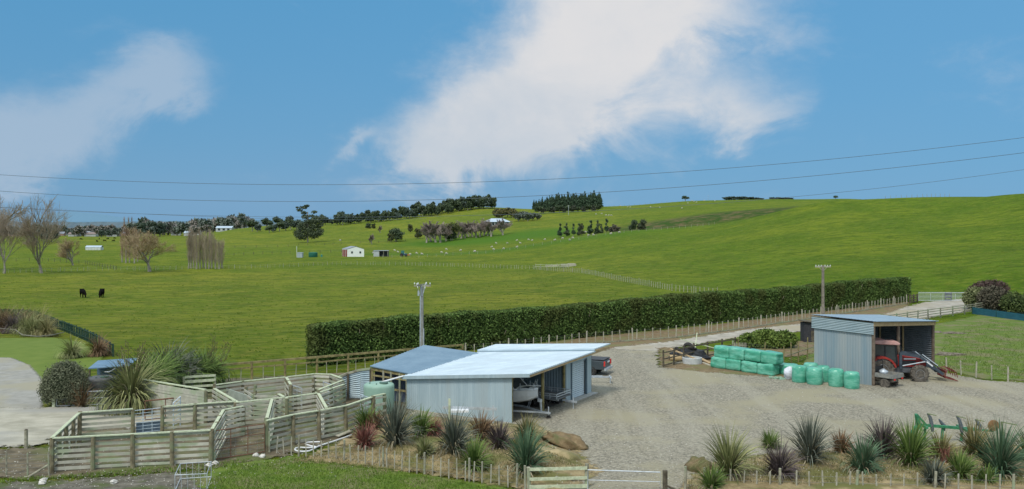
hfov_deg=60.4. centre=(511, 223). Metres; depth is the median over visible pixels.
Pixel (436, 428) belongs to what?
flax plant
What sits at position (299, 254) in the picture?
box tank
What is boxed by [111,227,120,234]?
leafy tree
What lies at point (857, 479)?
batten fence
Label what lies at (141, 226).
leafy tree
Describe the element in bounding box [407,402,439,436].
flax plant
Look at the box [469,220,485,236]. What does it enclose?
bare tree
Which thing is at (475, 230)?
bare tree
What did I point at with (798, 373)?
round bale
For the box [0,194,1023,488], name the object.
grassland
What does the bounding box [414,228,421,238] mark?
leafy tree
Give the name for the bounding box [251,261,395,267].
paddock fence
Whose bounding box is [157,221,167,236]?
leafy tree
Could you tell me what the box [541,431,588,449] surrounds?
boulder
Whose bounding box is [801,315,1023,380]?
rough paddock
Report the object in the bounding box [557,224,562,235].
shelter tree
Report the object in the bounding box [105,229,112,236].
leafy tree
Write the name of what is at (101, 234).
leafy tree
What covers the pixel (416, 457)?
batten fence
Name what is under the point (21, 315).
tussock grass
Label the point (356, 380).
iron screen
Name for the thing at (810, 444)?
flax plant
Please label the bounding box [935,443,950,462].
flax plant
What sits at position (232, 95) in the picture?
sky
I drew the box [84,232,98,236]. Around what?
village house
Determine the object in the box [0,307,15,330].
tussock grass
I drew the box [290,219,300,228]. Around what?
leafy tree
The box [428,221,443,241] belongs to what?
bare tree
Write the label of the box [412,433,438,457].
flax plant
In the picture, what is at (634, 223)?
leafy tree
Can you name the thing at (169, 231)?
leafy tree
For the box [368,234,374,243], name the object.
bare tree
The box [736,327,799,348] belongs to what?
broad shrub
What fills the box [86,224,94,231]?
leafy tree
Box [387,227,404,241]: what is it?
leafy tree
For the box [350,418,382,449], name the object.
flax plant
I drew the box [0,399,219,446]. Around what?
farm track
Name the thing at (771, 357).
square bale
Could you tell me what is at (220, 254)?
poplar tree
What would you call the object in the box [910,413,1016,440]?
ripper implement
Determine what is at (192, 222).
leafy tree
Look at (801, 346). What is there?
hen run ground
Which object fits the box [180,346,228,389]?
flax plant
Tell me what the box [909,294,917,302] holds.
board fence
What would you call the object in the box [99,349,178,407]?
flax plant
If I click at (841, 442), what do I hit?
flax plant
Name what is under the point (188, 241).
poplar tree
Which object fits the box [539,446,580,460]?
boulder
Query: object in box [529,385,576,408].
flat trailer
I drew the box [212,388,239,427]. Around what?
stockyard fence
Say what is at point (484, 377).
farm shed
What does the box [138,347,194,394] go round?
flax plant
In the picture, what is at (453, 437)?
flax plant
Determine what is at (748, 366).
square bale
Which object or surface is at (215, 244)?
poplar tree
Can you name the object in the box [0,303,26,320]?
tussock grass
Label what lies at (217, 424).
stockyard fence
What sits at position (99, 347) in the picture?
tussock grass
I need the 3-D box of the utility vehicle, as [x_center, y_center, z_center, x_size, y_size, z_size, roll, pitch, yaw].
[26.000,10.575,62.653,1.440,1.850,3.215,0,0,-38]
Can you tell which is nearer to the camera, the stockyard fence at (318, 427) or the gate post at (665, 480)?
the gate post at (665, 480)
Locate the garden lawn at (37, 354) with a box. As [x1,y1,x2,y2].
[0,337,102,377]
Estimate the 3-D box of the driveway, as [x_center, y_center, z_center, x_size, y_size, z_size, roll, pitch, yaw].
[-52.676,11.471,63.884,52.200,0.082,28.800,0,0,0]
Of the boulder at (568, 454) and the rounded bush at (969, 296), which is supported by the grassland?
the rounded bush at (969, 296)
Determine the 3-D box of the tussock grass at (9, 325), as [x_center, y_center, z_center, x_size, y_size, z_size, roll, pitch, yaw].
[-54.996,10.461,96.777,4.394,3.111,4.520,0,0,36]
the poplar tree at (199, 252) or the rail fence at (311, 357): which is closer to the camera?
the rail fence at (311, 357)
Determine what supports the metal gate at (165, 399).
on the farm track at (42, 424)
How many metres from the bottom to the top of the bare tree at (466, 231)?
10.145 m
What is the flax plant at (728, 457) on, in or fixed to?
on the planting bank at (882, 484)
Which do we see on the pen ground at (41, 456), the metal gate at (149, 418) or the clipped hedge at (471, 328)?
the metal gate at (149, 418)
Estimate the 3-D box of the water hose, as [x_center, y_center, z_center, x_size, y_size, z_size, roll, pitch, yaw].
[-10.008,11.395,45.986,1.236,0.092,3.995,0,0,25]
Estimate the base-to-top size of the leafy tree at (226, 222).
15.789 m
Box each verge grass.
[0,457,250,482]
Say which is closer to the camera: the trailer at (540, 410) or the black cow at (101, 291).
the trailer at (540, 410)
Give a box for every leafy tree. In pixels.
[39,227,52,239]
[72,225,85,235]
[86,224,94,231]
[94,224,106,233]
[98,229,103,236]
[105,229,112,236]
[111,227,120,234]
[126,222,134,229]
[134,221,146,234]
[138,216,148,222]
[145,227,155,233]
[146,220,160,235]
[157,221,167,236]
[157,221,175,234]
[170,225,182,235]
[176,221,190,232]
[188,218,197,224]
[189,225,201,231]
[197,218,213,229]
[202,224,211,232]
[212,218,217,229]
[215,216,221,225]
[219,217,234,225]
[226,216,243,228]
[235,221,243,227]
[236,213,247,227]
[247,220,258,230]
[254,224,260,230]
[261,217,272,226]
[265,225,273,232]
[270,224,277,230]
[272,216,282,223]
[276,221,283,230]
[281,221,289,230]
[284,218,294,229]
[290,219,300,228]
[321,217,329,224]
[333,214,340,224]
[337,213,347,224]
[348,213,359,223]
[359,212,364,221]
[365,213,374,222]
[375,210,380,221]
[378,213,384,221]
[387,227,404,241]
[387,233,394,240]
[393,211,402,219]
[398,206,402,214]
[404,208,414,217]
[407,224,412,231]
[411,208,418,217]
[414,201,421,213]
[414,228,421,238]
[419,205,425,215]
[425,203,433,214]
[434,206,440,214]
[443,203,453,213]
[443,230,457,240]
[445,198,455,208]
[445,222,461,239]
[455,201,462,210]
[461,200,466,209]
[465,196,471,210]
[465,199,474,209]
[476,198,485,208]
[484,198,491,206]
[489,198,496,207]
[494,211,500,217]
[499,208,505,217]
[504,207,510,216]
[508,208,515,217]
[513,213,521,220]
[521,212,532,220]
[555,205,562,211]
[570,205,576,211]
[612,224,620,231]
[628,220,637,230]
[637,219,646,229]
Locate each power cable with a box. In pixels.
[0,169,1023,216]
[4,153,1018,201]
[6,207,426,219]
[9,137,1023,184]
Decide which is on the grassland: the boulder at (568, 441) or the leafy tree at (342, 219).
the leafy tree at (342, 219)
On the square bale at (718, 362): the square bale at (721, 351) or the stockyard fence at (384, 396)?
the square bale at (721, 351)
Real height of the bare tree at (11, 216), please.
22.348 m
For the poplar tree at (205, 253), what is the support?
on the grassland
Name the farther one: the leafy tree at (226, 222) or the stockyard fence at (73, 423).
the leafy tree at (226, 222)
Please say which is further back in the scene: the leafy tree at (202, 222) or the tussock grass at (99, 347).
the leafy tree at (202, 222)
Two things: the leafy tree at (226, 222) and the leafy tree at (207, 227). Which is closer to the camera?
the leafy tree at (226, 222)
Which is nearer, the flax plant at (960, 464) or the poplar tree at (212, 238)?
the flax plant at (960, 464)
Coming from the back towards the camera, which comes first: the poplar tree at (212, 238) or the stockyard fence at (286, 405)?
the poplar tree at (212, 238)
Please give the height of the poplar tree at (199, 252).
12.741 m
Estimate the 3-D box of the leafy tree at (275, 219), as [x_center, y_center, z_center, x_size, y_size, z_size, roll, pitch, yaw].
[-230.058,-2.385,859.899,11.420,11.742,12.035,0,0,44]
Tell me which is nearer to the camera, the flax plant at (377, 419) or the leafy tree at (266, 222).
the flax plant at (377, 419)
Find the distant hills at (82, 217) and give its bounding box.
[4,211,165,221]
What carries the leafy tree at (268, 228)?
on the grassland
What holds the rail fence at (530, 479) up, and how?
on the planting bank at (561, 473)
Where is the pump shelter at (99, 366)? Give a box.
[88,358,136,376]
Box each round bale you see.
[792,365,806,382]
[803,362,817,366]
[806,366,822,384]
[816,365,829,381]
[828,368,843,386]
[843,371,859,388]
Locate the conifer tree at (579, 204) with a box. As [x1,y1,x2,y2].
[576,196,581,209]
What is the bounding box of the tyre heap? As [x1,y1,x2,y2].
[669,342,710,359]
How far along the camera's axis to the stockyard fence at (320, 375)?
56.32 m
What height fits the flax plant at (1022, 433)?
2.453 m
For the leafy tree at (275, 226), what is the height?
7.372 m
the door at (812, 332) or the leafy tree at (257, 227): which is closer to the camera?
the door at (812, 332)
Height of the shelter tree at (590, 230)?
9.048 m
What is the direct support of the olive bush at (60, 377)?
on the grassland
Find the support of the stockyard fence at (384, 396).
on the pen ground at (41, 456)
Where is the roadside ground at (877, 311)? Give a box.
[477,302,908,351]
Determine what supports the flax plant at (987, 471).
on the planting bank at (882, 484)
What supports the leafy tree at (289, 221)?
on the grassland
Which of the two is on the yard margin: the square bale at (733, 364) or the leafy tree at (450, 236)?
the square bale at (733, 364)
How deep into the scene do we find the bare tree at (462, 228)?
540.45 m
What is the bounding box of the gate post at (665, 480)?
[663,470,675,488]
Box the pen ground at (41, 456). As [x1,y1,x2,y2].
[0,372,412,480]
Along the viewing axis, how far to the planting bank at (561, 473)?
41.79 m
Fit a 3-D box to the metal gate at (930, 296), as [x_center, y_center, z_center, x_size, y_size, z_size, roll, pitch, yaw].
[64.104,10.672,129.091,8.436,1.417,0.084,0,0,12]
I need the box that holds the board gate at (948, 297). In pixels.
[945,293,951,299]
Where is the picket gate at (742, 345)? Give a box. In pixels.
[732,341,746,347]
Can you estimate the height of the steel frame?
1.500 m
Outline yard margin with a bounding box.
[656,347,783,376]
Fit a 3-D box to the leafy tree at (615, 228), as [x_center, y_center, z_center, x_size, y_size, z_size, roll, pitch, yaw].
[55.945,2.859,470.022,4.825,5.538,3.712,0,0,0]
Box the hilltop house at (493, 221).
[486,218,509,225]
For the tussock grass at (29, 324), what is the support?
on the grassland
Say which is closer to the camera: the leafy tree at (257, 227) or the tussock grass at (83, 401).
the tussock grass at (83, 401)
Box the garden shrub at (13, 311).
[0,309,27,316]
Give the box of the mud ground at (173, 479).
[0,470,210,488]
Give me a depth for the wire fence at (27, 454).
40.05 m
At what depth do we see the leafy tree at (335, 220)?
802.61 m
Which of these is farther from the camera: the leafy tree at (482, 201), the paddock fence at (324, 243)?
the leafy tree at (482, 201)
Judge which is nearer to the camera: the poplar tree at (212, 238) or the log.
the log
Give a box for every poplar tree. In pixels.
[119,231,124,261]
[121,226,128,262]
[127,228,135,262]
[184,228,192,267]
[186,228,193,267]
[192,231,197,267]
[193,232,200,268]
[197,229,204,268]
[198,231,205,267]
[201,233,208,268]
[204,230,213,268]
[208,233,214,267]
[212,236,219,264]
[214,240,222,268]
[218,239,224,267]
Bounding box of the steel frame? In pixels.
[442,399,496,422]
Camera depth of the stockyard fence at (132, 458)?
41.32 m
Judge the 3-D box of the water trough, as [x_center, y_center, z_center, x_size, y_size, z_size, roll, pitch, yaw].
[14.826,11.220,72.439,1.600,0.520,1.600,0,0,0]
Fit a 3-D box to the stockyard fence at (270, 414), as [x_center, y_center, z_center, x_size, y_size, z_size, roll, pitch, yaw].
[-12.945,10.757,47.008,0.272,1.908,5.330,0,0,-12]
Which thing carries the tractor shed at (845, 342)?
on the grassland
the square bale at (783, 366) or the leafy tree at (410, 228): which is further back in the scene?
the leafy tree at (410, 228)
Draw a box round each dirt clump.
[935,352,965,355]
[942,331,966,333]
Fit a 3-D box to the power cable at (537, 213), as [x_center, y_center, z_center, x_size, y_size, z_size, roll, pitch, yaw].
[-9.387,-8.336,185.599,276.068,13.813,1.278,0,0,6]
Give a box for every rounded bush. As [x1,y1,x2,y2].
[960,286,983,308]
[968,279,1010,292]
[975,284,1010,310]
[998,291,1023,313]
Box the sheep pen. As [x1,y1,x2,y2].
[535,264,568,267]
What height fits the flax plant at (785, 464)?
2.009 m
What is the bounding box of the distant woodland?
[10,221,275,227]
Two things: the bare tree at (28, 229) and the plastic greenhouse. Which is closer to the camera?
the bare tree at (28, 229)
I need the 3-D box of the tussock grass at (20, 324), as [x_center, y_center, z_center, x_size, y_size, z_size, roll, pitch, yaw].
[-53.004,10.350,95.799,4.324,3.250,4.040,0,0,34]
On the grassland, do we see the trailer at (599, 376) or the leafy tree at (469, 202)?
the leafy tree at (469, 202)
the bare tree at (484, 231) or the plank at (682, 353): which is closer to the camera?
the plank at (682, 353)
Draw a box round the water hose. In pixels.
[294,434,352,451]
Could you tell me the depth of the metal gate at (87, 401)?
55.39 m
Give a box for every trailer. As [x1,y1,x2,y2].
[513,399,550,418]
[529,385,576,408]
[591,375,611,382]
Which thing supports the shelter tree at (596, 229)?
on the grassland
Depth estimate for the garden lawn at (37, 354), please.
79.01 m
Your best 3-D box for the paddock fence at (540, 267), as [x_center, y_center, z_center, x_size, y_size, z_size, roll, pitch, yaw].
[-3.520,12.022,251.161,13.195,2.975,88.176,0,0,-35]
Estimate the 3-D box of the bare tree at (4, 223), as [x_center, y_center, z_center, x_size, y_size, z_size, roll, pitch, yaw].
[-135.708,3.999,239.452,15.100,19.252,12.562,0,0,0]
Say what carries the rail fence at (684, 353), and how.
on the grassland
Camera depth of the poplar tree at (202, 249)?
265.80 m
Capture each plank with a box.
[335,430,351,436]
[670,348,693,357]
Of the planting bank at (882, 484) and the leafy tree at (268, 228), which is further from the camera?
the leafy tree at (268, 228)
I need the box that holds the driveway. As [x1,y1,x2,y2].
[0,357,41,408]
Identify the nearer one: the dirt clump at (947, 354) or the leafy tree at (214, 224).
the dirt clump at (947, 354)
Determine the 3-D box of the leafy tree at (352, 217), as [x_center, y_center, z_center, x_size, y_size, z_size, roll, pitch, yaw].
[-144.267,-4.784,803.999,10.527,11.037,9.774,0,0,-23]
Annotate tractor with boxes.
[400,251,409,256]
[875,338,957,381]
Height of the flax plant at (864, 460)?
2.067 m
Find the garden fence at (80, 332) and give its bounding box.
[44,314,113,356]
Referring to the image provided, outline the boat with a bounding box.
[513,378,539,401]
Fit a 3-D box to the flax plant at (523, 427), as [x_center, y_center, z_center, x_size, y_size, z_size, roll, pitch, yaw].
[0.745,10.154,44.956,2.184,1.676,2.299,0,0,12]
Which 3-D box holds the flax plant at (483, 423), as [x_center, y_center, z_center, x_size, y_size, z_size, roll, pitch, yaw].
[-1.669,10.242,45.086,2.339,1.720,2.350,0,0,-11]
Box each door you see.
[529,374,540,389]
[572,360,583,398]
[811,331,813,341]
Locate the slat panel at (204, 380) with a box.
[183,374,216,396]
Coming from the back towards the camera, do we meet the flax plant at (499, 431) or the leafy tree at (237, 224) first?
the leafy tree at (237, 224)
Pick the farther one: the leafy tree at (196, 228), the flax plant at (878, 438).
the leafy tree at (196, 228)
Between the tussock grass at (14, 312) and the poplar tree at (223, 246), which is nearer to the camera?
the tussock grass at (14, 312)
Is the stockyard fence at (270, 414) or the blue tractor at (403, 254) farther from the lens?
the blue tractor at (403, 254)
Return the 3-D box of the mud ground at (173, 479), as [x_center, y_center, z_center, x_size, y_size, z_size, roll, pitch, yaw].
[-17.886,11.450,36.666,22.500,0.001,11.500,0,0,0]
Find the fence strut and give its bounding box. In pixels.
[25,464,49,477]
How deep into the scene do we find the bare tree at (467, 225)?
548.96 m
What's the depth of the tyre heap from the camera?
74.10 m
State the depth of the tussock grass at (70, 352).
74.94 m
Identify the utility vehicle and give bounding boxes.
[875,358,903,387]
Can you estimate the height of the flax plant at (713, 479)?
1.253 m
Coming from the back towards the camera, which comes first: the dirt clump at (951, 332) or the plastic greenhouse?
the plastic greenhouse
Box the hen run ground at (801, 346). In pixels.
[750,341,813,356]
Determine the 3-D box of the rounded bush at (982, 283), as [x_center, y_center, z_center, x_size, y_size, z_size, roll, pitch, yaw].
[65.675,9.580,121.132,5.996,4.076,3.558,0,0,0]
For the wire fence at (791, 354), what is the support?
on the grassland
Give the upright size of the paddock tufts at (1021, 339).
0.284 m
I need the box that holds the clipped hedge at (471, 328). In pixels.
[305,276,911,366]
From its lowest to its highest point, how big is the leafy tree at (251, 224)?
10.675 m
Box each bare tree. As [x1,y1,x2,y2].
[0,197,29,226]
[0,205,43,272]
[9,194,70,272]
[55,238,80,264]
[119,225,180,271]
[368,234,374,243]
[420,224,433,242]
[422,220,439,241]
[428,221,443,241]
[434,222,446,242]
[444,224,451,240]
[458,221,464,238]
[460,223,472,237]
[464,220,475,236]
[469,220,476,236]
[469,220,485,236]
[470,223,480,237]
[476,218,487,234]
[485,219,500,236]
[497,218,512,234]
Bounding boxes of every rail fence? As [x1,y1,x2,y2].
[218,344,463,380]
[527,463,588,488]
[662,337,735,366]
[889,302,984,319]
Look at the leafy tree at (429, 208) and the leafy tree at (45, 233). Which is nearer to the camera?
the leafy tree at (45, 233)
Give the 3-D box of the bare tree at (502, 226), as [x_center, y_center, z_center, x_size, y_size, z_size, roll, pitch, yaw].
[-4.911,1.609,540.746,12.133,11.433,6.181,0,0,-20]
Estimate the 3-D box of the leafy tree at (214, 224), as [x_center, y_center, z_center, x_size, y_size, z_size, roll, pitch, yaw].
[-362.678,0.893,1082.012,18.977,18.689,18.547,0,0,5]
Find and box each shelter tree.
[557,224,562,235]
[563,223,569,235]
[578,223,585,233]
[587,220,593,234]
[593,220,601,233]
[604,219,608,232]
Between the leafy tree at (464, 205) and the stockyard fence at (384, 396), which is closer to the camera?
the stockyard fence at (384, 396)
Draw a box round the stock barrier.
[136,420,159,432]
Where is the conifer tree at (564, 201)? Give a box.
[562,195,566,210]
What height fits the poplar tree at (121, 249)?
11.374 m
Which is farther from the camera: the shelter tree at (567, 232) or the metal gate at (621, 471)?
the shelter tree at (567, 232)
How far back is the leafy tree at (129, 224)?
916.59 m
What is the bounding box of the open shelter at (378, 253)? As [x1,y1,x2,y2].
[374,250,388,256]
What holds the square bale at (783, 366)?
on the yard margin
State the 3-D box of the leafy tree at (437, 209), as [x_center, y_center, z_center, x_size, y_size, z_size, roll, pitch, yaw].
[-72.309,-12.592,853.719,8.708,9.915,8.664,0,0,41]
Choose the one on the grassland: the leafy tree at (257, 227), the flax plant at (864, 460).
the leafy tree at (257, 227)
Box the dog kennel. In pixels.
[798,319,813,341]
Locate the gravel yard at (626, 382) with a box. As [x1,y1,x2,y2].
[408,348,1023,488]
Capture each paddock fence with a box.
[2,258,116,269]
[2,265,234,272]
[246,239,405,247]
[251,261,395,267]
[373,235,590,257]
[405,262,581,272]
[582,269,717,292]
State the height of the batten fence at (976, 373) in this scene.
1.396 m
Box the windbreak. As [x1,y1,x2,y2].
[972,306,1023,320]
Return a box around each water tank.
[88,374,116,401]
[309,252,317,256]
[364,381,393,413]
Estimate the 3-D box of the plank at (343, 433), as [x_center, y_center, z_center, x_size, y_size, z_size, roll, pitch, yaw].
[-9.057,11.275,47.380,0.853,0.189,0.300,0,0,-44]
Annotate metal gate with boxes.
[56,391,105,405]
[135,408,159,432]
[144,395,193,419]
[173,396,180,428]
[214,423,264,459]
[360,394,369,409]
[587,469,659,488]
[918,292,963,300]
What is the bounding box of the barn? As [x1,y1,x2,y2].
[216,226,233,231]
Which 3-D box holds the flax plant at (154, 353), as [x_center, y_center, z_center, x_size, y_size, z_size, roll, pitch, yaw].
[-23.365,9.391,59.781,5.373,4.262,5.812,0,0,-5]
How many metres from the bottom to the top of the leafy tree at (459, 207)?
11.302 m
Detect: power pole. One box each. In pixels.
[414,282,430,345]
[815,265,830,316]
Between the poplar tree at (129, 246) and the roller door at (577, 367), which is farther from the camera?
the poplar tree at (129, 246)
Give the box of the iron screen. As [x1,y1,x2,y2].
[338,367,370,399]
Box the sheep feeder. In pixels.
[175,461,211,488]
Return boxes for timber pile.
[561,263,575,266]
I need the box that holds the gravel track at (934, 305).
[611,299,971,353]
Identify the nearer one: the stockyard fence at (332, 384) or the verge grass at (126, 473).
the verge grass at (126, 473)
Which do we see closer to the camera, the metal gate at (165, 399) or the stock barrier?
the stock barrier
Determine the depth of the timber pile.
247.40 m
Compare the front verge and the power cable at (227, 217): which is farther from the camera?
the power cable at (227, 217)
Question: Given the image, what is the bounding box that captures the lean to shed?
[370,345,477,406]
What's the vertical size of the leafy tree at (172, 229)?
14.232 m
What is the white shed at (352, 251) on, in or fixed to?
on the grassland
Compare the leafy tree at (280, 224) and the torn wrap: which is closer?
the torn wrap
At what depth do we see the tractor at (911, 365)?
64.09 m
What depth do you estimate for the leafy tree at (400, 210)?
859.27 m
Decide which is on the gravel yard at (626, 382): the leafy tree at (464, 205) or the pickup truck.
the pickup truck
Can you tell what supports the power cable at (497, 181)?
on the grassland
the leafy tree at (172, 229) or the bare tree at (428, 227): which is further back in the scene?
the leafy tree at (172, 229)
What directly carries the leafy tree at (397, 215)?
on the grassland
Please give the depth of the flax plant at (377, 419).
47.34 m
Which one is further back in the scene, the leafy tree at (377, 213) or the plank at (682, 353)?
the leafy tree at (377, 213)
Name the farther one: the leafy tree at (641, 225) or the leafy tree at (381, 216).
the leafy tree at (381, 216)
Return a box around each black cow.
[80,289,86,297]
[98,289,104,297]
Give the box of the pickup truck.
[591,356,612,374]
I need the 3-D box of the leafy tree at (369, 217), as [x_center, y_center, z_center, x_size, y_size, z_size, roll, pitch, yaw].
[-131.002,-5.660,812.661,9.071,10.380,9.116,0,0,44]
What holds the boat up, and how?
on the trailer at (540, 410)
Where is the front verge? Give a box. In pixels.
[190,455,517,488]
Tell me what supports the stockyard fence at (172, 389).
on the pen ground at (41, 456)
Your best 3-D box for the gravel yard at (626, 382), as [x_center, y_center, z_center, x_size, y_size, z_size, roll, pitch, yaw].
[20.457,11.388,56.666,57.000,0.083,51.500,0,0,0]
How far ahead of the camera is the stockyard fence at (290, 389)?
54.07 m
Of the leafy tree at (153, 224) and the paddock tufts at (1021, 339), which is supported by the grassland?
the leafy tree at (153, 224)
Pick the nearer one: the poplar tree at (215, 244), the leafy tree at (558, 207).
the poplar tree at (215, 244)
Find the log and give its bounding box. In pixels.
[670,355,682,360]
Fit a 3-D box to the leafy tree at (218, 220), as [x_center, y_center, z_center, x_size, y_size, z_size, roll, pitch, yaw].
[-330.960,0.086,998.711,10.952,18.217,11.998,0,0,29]
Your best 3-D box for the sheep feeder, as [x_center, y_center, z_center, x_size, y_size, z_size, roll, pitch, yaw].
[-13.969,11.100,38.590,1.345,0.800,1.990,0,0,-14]
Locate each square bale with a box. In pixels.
[710,356,725,368]
[714,345,733,358]
[725,358,742,370]
[729,346,749,359]
[741,360,759,373]
[745,348,764,361]
[757,362,779,375]
[761,350,783,364]
[779,363,797,374]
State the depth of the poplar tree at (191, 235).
261.87 m
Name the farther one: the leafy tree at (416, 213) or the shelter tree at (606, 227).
the leafy tree at (416, 213)
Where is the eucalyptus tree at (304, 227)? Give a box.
[293,204,323,242]
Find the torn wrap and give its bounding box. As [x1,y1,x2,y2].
[769,376,785,379]
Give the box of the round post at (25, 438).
[24,429,27,448]
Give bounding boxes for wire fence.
[0,452,49,475]
[738,337,813,362]
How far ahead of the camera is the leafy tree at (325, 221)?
827.48 m
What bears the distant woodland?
on the grassland
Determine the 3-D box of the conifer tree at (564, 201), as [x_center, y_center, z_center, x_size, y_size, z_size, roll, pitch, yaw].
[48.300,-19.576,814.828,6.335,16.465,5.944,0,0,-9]
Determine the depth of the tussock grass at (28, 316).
100.92 m
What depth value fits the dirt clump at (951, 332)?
91.43 m
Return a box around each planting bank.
[296,414,603,488]
[679,445,1023,488]
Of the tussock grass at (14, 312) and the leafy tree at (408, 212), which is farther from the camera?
the leafy tree at (408, 212)
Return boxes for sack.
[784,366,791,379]
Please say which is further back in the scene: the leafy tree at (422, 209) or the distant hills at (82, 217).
the distant hills at (82, 217)
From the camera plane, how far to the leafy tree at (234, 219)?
1006.36 m
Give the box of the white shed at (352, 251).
[342,246,363,256]
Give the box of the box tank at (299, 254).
[297,252,303,257]
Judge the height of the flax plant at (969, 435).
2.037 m
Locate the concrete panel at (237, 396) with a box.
[226,388,251,416]
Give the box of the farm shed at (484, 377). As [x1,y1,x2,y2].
[381,343,610,422]
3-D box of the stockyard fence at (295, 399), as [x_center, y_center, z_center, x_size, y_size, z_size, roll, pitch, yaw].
[-12.379,10.760,50.968,1.356,1.898,7.604,0,0,42]
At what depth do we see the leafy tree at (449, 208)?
863.74 m
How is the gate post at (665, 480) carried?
on the gravel yard at (626, 382)
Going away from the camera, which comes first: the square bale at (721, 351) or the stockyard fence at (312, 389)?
the stockyard fence at (312, 389)
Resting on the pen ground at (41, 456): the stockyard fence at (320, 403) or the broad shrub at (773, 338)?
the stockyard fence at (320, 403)
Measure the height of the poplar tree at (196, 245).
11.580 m
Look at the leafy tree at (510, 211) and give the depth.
742.18 m
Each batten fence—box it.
[268,431,525,488]
[465,295,906,351]
[684,466,1014,488]
[945,358,1022,382]
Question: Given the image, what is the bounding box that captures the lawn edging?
[0,328,63,336]
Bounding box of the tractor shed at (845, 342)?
[811,314,938,385]
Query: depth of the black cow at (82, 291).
158.40 m
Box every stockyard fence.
[48,412,80,472]
[49,429,212,472]
[78,408,134,442]
[139,379,207,423]
[160,401,234,432]
[210,406,244,460]
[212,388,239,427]
[213,373,342,406]
[234,384,345,429]
[244,386,278,421]
[253,379,314,406]
[264,396,374,452]
[264,399,274,444]
[275,393,288,426]
[284,377,292,407]
[316,393,327,437]
[317,380,344,407]
[372,393,386,420]
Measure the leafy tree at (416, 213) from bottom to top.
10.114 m
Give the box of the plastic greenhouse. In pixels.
[85,246,102,249]
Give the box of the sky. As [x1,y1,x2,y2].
[0,0,1023,220]
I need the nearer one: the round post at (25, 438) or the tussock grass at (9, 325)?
the round post at (25, 438)
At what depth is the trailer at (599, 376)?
63.21 m
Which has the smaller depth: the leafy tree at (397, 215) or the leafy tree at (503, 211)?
the leafy tree at (503, 211)
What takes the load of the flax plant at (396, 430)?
on the planting bank at (561, 473)
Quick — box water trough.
[682,356,701,364]
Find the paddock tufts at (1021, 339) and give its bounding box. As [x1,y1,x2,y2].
[939,320,1023,378]
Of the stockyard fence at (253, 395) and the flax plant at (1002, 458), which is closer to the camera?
the flax plant at (1002, 458)
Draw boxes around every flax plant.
[87,340,177,417]
[88,364,144,411]
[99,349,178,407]
[103,336,193,401]
[133,335,206,393]
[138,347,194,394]
[156,348,213,389]
[165,342,219,389]
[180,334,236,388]
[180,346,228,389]
[345,400,381,433]
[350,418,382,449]
[363,391,425,451]
[365,409,386,429]
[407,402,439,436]
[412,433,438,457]
[426,403,488,459]
[426,415,443,436]
[452,431,496,474]
[464,408,496,441]
[483,416,515,449]
[497,419,556,477]
[510,409,545,441]
[690,420,765,482]
[694,462,727,488]
[754,434,810,480]
[755,427,785,449]
[785,411,842,470]
[826,426,857,453]
[831,431,894,474]
[850,414,904,462]
[879,415,945,468]
[914,455,958,485]
[924,429,964,459]
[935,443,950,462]
[942,447,984,481]
[953,415,996,456]
[959,413,1023,484]
[972,461,999,484]
[1006,429,1023,469]
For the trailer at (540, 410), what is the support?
in the farm shed at (484, 377)
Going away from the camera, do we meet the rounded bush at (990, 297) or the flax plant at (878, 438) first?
the flax plant at (878, 438)
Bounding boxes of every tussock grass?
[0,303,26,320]
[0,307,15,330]
[0,307,26,333]
[4,306,35,322]
[6,307,41,334]
[8,306,31,327]
[13,309,45,336]
[15,305,41,328]
[26,310,66,337]
[31,302,59,328]
[53,333,92,359]
[59,382,98,407]
[81,331,114,357]
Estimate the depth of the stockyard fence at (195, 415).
48.13 m
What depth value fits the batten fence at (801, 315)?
94.18 m
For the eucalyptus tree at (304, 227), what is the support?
on the grassland
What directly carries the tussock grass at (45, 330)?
on the grassland
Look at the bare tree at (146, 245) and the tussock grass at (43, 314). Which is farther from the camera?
the bare tree at (146, 245)
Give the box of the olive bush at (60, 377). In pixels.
[36,359,90,406]
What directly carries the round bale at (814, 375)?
on the gravel yard at (626, 382)
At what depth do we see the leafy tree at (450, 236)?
529.53 m
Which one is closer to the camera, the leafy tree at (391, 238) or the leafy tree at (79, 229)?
the leafy tree at (391, 238)
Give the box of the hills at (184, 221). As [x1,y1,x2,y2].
[75,220,304,222]
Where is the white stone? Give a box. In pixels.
[38,480,45,484]
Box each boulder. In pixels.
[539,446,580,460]
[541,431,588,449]
[684,456,711,472]

